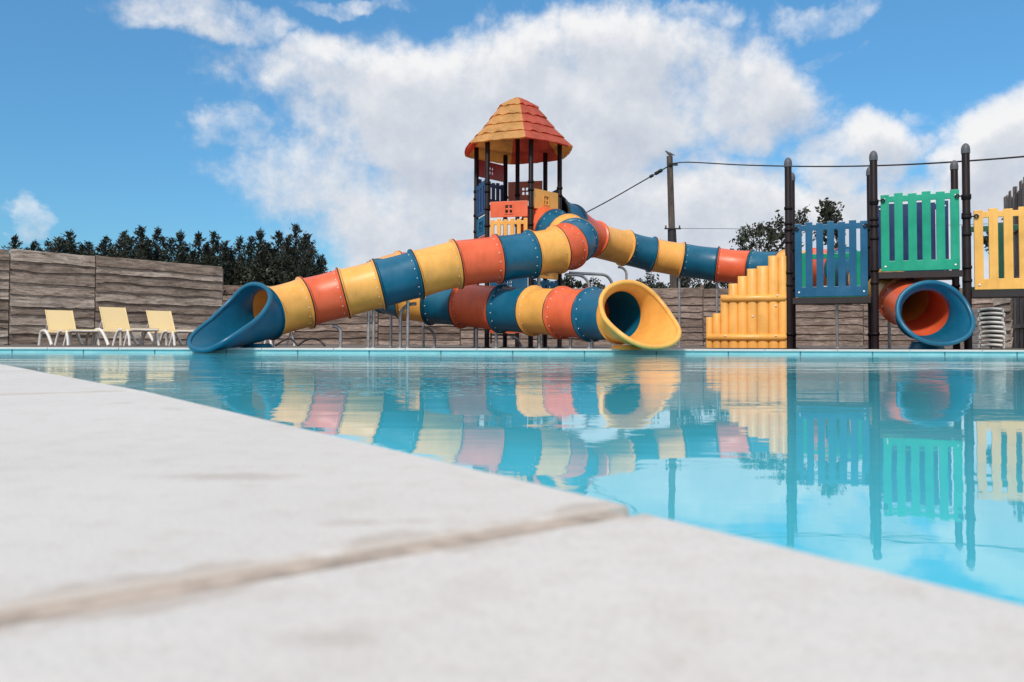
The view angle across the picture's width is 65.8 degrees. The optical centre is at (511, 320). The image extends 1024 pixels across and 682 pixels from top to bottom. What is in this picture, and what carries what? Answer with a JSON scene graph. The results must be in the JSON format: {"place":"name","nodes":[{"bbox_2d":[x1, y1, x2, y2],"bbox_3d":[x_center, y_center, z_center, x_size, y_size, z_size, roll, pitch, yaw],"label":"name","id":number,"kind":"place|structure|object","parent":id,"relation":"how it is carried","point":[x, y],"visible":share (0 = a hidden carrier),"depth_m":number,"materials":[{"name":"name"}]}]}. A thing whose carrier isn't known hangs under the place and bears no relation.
{"place":"outdoors","nodes":[
{"label":"outdoors","id":0,"kind":"place"},
{"bbox_2d":[0,364,1023,681],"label":"paving","id":1,"kind":"structure","parent":0,"point":[106,490],"depth_m":0.29,"materials":[{"name":"white concrete"}]},
{"bbox_2d":[0,512,627,627],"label":"paving joints","id":2,"kind":"object","parent":1,"relation":"on","point":[50,612],"depth_m":0.30,"materials":[{"name":"beige concrete"}]},
{"bbox_2d":[0,353,1023,605],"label":"pool water","id":3,"kind":"structure","parent":0,"point":[908,465],"depth_m":1.50,"materials":[{"name":"blue liquid"}]},
{"bbox_2d":[0,344,1023,349],"bbox_3d":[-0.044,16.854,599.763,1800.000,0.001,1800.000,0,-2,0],"label":"ground","id":4,"kind":"structure","parent":0,"point":[491,346],"depth_m":18.08,"materials":[{"name":"grey concrete"}]},
{"bbox_2d":[1,233,29,253],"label":"conifer tree","id":5,"kind":"object","parent":4,"relation":"on","point":[14,240],"visible":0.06,"depth_m":26.01,"materials":[{"name":"green plant"}]},
{"bbox_2d":[23,239,42,250],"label":"conifer tree","id":6,"kind":"object","parent":4,"relation":"on","point":[33,247],"visible":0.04,"depth_m":27.05,"materials":[{"name":"green plant"}]},
{"bbox_2d":[36,235,76,254],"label":"conifer tree","id":7,"kind":"object","parent":4,"relation":"on","point":[58,247],"visible":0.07,"depth_m":26.33,"materials":[{"name":"green plant"}]},
{"bbox_2d":[43,229,87,254],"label":"conifer tree","id":8,"kind":"object","parent":4,"relation":"on","point":[70,240],"visible":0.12,"depth_m":26.88,"materials":[{"name":"green plant"}]},
{"bbox_2d":[38,310,100,345],"bbox_3d":[-10.807,0.186,19.315,1.940,0.908,0.764,-1,-2,41],"label":"sun lounger","id":9,"kind":"object","parent":4,"relation":"on","point":[60,321],"visible":0.99,"depth_m":19.53,"materials":[{"name":"yellow fabric"}]},
{"bbox_2d":[74,240,95,255],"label":"conifer tree","id":10,"kind":"object","parent":4,"relation":"on","point":[89,246],"visible":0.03,"depth_m":27.54,"materials":[{"name":"green plant"}]},
{"bbox_2d":[83,235,118,259],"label":"conifer tree","id":11,"kind":"object","parent":4,"relation":"on","point":[101,248],"visible":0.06,"depth_m":26.43,"materials":[{"name":"green plant"}]},
{"bbox_2d":[0,249,222,344],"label":"plank fence","id":12,"kind":"object","parent":4,"relation":"on","point":[34,285],"visible":0.79,"depth_m":21.37,"materials":[{"name":"grey wood"}]},
{"bbox_2d":[106,230,137,257],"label":"conifer tree","id":13,"kind":"object","parent":4,"relation":"on","point":[123,234],"visible":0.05,"depth_m":27.04,"materials":[{"name":"green plant"}]},
{"bbox_2d":[91,307,159,345],"bbox_3d":[-9.237,0.149,18.921,1.940,0.972,0.764,-1,-2,38],"label":"sun lounger","id":14,"kind":"object","parent":4,"relation":"on","point":[114,319],"visible":0.98,"depth_m":19.10,"materials":[{"name":"yellow fabric"}]},
{"bbox_2d":[104,225,164,260],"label":"conifer tree","id":15,"kind":"object","parent":4,"relation":"on","point":[143,252],"visible":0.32,"depth_m":26.35,"materials":[{"name":"green plant"}]},
{"bbox_2d":[134,226,175,261],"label":"conifer tree","id":16,"kind":"object","parent":4,"relation":"on","point":[162,240],"visible":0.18,"depth_m":27.04,"materials":[{"name":"green plant"}]},
{"bbox_2d":[138,310,193,345],"bbox_3d":[-8.407,0.198,19.515,1.940,0.908,0.764,-1,-2,41],"label":"sun lounger","id":17,"kind":"object","parent":4,"relation":"on","point":[162,321],"visible":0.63,"depth_m":19.81,"materials":[{"name":"yellow fabric"}]},
{"bbox_2d":[160,230,200,344],"bbox_3d":[-11.130,-1.143,26.611,2.398,3.918,3.055,1,-2,-16],"label":"conifer tree","id":18,"kind":"object","parent":4,"relation":"on","point":[184,256],"visible":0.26,"depth_m":26.34,"materials":[{"name":"green plant"}]},
{"bbox_2d":[187,230,214,264],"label":"conifer tree","id":19,"kind":"object","parent":4,"relation":"on","point":[197,240],"visible":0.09,"depth_m":27.21,"materials":[{"name":"green plant"}]},
{"bbox_2d":[197,230,241,295],"bbox_3d":[-10.198,-1.131,27.004,2.543,3.920,2.985,0,-2,8],"label":"conifer tree","id":20,"kind":"object","parent":4,"relation":"on","point":[209,255],"visible":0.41,"depth_m":26.77,"materials":[{"name":"green plant"}]},
{"bbox_2d":[215,235,258,284],"bbox_3d":[-9.539,-1.075,27.613,2.866,3.846,2.515,0,-2,16],"label":"conifer tree","id":21,"kind":"object","parent":4,"relation":"on","point":[239,243],"visible":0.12,"depth_m":27.42,"materials":[{"name":"green plant"}]},
{"bbox_2d":[220,256,257,284],"bbox_3d":[-9.386,-0.692,26.991,1.671,3.055,1.479,0,-2,0],"label":"leafy shrub","id":22,"kind":"object","parent":4,"relation":"on","point":[240,276],"visible":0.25,"depth_m":26.85,"materials":[{"name":"green plant"}]},
{"bbox_2d":[225,228,285,292],"bbox_3d":[-8.666,-1.201,27.314,2.500,4.086,3.202,0,-2,-11],"label":"conifer tree","id":23,"kind":"object","parent":4,"relation":"on","point":[259,254],"visible":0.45,"depth_m":26.85,"materials":[{"name":"green plant"}]},
{"bbox_2d":[239,230,286,344],"bbox_3d":[-8.416,-1.190,27.952,2.743,4.100,3.726,0,-2,-12],"label":"conifer tree","id":24,"kind":"object","parent":4,"relation":"on","point":[278,241],"visible":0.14,"depth_m":27.69,"materials":[{"name":"green plant"}]},
{"bbox_2d":[251,253,288,285],"bbox_3d":[-8.252,-0.742,27.046,1.821,3.165,1.595,0,-2,0],"label":"leafy shrub","id":25,"kind":"object","parent":4,"relation":"on","point":[283,276],"visible":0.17,"depth_m":26.64,"materials":[{"name":"green plant"}]},
{"bbox_2d":[262,331,295,345],"bbox_3d":[-6.210,0.198,19.329,1.940,0.908,0.764,-1,-2,33],"label":"sun lounger","id":26,"kind":"object","parent":4,"relation":"on","point":[273,341],"visible":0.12,"depth_m":19.13,"materials":[{"name":"white plastic"}]},
{"bbox_2d":[269,223,326,344],"bbox_3d":[-7.581,-1.274,27.399,2.753,4.243,3.176,0,-2,-7],"label":"conifer tree","id":27,"kind":"object","parent":4,"relation":"on","point":[293,259],"visible":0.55,"depth_m":26.99,"materials":[{"name":"green plant"}]},
{"bbox_2d":[275,338,325,346],"bbox_3d":[-3.914,0.403,14.594,0.928,0.163,0.275,0,-2,0],"label":"hose","id":28,"kind":"object","parent":4,"relation":"on","point":[303,341],"visible":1,"depth_m":14.63,"materials":[{"name":"black rubber"}]},
{"bbox_2d":[283,259,324,344],"bbox_3d":[-7.118,-0.636,27.358,1.622,2.974,1.532,0,-2,0],"label":"leafy shrub","id":29,"kind":"object","parent":4,"relation":"on","point":[289,279],"visible":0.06,"depth_m":27.09,"materials":[{"name":"green plant"}]},
{"bbox_2d":[303,244,329,344],"bbox_3d":[-7.089,-0.930,28.020,2.320,3.592,2.609,-1,-2,30],"label":"conifer tree","id":30,"kind":"object","parent":4,"relation":"on","point":[322,262],"visible":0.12,"depth_m":27.93,"materials":[{"name":"green plant"}]},
{"bbox_2d":[187,206,613,352],"bbox_3d":[-1.457,-0.905,12.728,6.960,2.815,2.108,1,-2,-35],"label":"tube slide","id":31,"kind":"object","parent":4,"relation":"on","point":[250,314],"visible":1,"depth_m":12.33,"materials":[{"name":"multicoloured plastic"}]},
{"bbox_2d":[0,349,1023,354],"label":"pool basin","id":32,"kind":"object","parent":4,"relation":"in","point":[500,352],"depth_m":11.02,"materials":[{"name":"blue tile"}]},
{"bbox_2d":[0,347,1023,351],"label":"coping","id":33,"kind":"object","parent":4,"relation":"on","point":[497,349],"visible":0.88,"depth_m":11.01,"materials":[{"name":"stone"}]},
{"bbox_2d":[464,97,572,347],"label":"slide tower","id":34,"kind":"structure","parent":4,"relation":"on","point":[516,131],"depth_m":15.22,"materials":[{"name":"multicoloured plastic"}]},
{"bbox_2d":[366,250,681,349],"bbox_3d":[0.033,-0.463,13.420,7.088,1.978,2.420,-1,-2,44],"label":"tube slide","id":35,"kind":"object","parent":4,"relation":"on","point":[636,315],"visible":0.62,"depth_m":12.10,"materials":[{"name":"multicoloured plastic"}]},
{"bbox_2d":[556,274,582,287],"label":"tree","id":36,"kind":"object","parent":4,"relation":"on","point":[567,282],"visible":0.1,"depth_m":31.99,"materials":[{"name":"green plant"}]},
{"bbox_2d":[582,277,605,288],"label":"tree","id":37,"kind":"object","parent":4,"relation":"on","point":[600,286],"visible":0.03,"depth_m":31.94,"materials":[{"name":"green plant"}]},
{"bbox_2d":[223,285,993,345],"bbox_3d":[3.251,-0.174,26.154,27.211,2.028,0.234,0,-2,0],"label":"plank fence","id":38,"kind":"object","parent":4,"relation":"on","point":[815,325],"visible":0.22,"depth_m":26.08,"materials":[{"name":"wood"}]},
{"bbox_2d":[635,271,669,287],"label":"tree","id":39,"kind":"object","parent":4,"relation":"on","point":[653,284],"visible":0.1,"depth_m":30.98,"materials":[{"name":"green plant"}]},
{"bbox_2d":[664,156,679,345],"bbox_3d":[6.080,-2.652,30.077,0.620,7.224,0.368,0,-2,0],"label":"utility pole","id":40,"kind":"object","parent":4,"relation":"on","point":[671,228],"visible":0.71,"depth_m":30.03,"materials":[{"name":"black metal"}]},
{"bbox_2d":[510,164,671,285],"bbox_3d":[3.132,-2.414,32.401,7.670,6.896,0.571,-1,-2,37],"label":"power line","id":41,"kind":"object","parent":40,"relation":"attached to","point":[656,172],"visible":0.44,"depth_m":31.20,"materials":[{"name":"black metal"}]},
{"bbox_2d":[680,224,973,229],"bbox_3d":[18.232,-3.842,30.116,23.798,0.851,0.205,0,-2,0],"label":"power line","id":42,"kind":"object","parent":40,"relation":"attached to","point":[724,228],"visible":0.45,"depth_m":30.01,"materials":[{"name":"black metal"}]},
{"bbox_2d":[671,156,1023,166],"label":"power line","id":43,"kind":"object","parent":40,"relation":"attached to","point":[860,165],"visible":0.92,"depth_m":21.52,"materials":[{"name":"black metal"}]},
{"bbox_2d":[667,277,709,288],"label":"tree","id":44,"kind":"object","parent":4,"relation":"on","point":[684,281],"visible":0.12,"depth_m":30.62,"materials":[{"name":"green plant"}]},
{"bbox_2d":[704,280,737,288],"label":"tree","id":45,"kind":"object","parent":4,"relation":"on","point":[710,284],"visible":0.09,"depth_m":30.79,"materials":[{"name":"green plant"}]},
{"bbox_2d":[544,197,975,349],"bbox_3d":[4.827,-0.988,15.380,7.890,3.062,4.958,-1,-2,39],"label":"tube slide","id":46,"kind":"object","parent":4,"relation":"on","point":[932,315],"visible":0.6,"depth_m":15.90,"materials":[{"name":"multicoloured plastic"}]},
{"bbox_2d":[729,204,810,251],"bbox_3d":[9.537,-1.504,29.137,2.715,4.899,5.849,0,-2,0],"label":"broadleaf tree","id":47,"kind":"object","parent":4,"relation":"on","point":[772,235],"visible":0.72,"depth_m":28.96,"materials":[{"name":"green plant"}]},
{"bbox_2d":[812,197,846,248],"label":"broadleaf tree","id":48,"kind":"object","parent":4,"relation":"on","point":[827,212],"visible":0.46,"depth_m":28.78,"materials":[{"name":"green plant"}]},
{"bbox_2d":[704,143,1023,349],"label":"play platform","id":49,"kind":"structure","parent":4,"relation":"on","point":[760,303],"depth_m":12.58,"materials":[{"name":"multicoloured plastic"}]},
{"bbox_2d":[972,344,1004,348],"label":"stacked lounger","id":50,"kind":"object","parent":4,"relation":"on","point":[991,346],"visible":0.81,"depth_m":13.95,"materials":[{"name":"white plastic"}]},
{"bbox_2d":[972,339,1004,344],"bbox_3d":[8.745,0.398,14.606,0.404,0.097,1.600,-1,-2,24],"label":"stacked lounger","id":51,"kind":"object","parent":50,"relation":"on","point":[991,341],"visible":0.81,"depth_m":13.93,"materials":[{"name":"white plastic"}]},
{"bbox_2d":[972,334,1004,339],"bbox_3d":[8.735,0.318,14.589,0.404,0.097,1.600,-1,-2,24],"label":"stacked lounger","id":52,"kind":"object","parent":51,"relation":"on","point":[991,336],"visible":0.82,"depth_m":13.93,"materials":[{"name":"white plastic"}]},
{"bbox_2d":[973,330,1005,335],"bbox_3d":[8.740,0.238,14.580,0.404,0.097,1.600,-1,-2,24],"label":"stacked lounger","id":53,"kind":"object","parent":52,"relation":"on","point":[996,332],"visible":0.77,"depth_m":13.91,"materials":[{"name":"white plastic"}]},
{"bbox_2d":[975,325,1004,330],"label":"stacked lounger","id":54,"kind":"object","parent":53,"relation":"on","point":[992,327],"visible":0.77,"depth_m":13.92,"materials":[{"name":"white plastic"}]},
{"bbox_2d":[975,321,1004,326],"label":"stacked lounger","id":55,"kind":"object","parent":54,"relation":"on","point":[988,323],"visible":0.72,"depth_m":13.94,"materials":[{"name":"white plastic"}]},
{"bbox_2d":[975,316,1003,321],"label":"stacked lounger","id":56,"kind":"object","parent":55,"relation":"on","point":[992,318],"visible":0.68,"depth_m":13.95,"materials":[{"name":"white plastic"}]},
{"bbox_2d":[974,312,1004,317],"bbox_3d":[8.746,-0.079,14.624,0.404,0.097,1.600,-1,-2,23],"label":"stacked lounger","id":57,"kind":"object","parent":56,"relation":"on","point":[995,314],"visible":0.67,"depth_m":13.96,"materials":[{"name":"white plastic"}]},
{"bbox_2d":[973,307,1003,312],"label":"stacked lounger","id":58,"kind":"object","parent":57,"relation":"on","point":[988,309],"visible":0.72,"depth_m":13.95,"materials":[{"name":"white plastic"}]},
{"bbox_2d":[983,218,1002,253],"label":"broadleaf tree","id":59,"kind":"object","parent":4,"relation":"on","point":[986,240],"visible":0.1,"depth_m":27.71,"materials":[{"name":"green plant"}]},
{"bbox_2d":[993,298,1012,346],"bbox_3d":[10.702,-0.009,17.255,0.088,1.200,0.503,0,-2,-6],"label":"plank screen","id":60,"kind":"object","parent":4,"relation":"on","point":[1005,304],"visible":0.47,"depth_m":17.10,"materials":[{"name":"grey wood"}]},
{"bbox_2d":[0,0,1023,287],"label":"sky","id":61,"kind":"structure","parent":0,"point":[351,123],"materials":[{"name":"blue"}]},
{"bbox_2d":[1004,177,1023,347],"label":"board wall","id":62,"kind":"structure","parent":0,"point":[1016,201],"depth_m":18.18,"materials":[{"name":"grey wood"}]}
]}

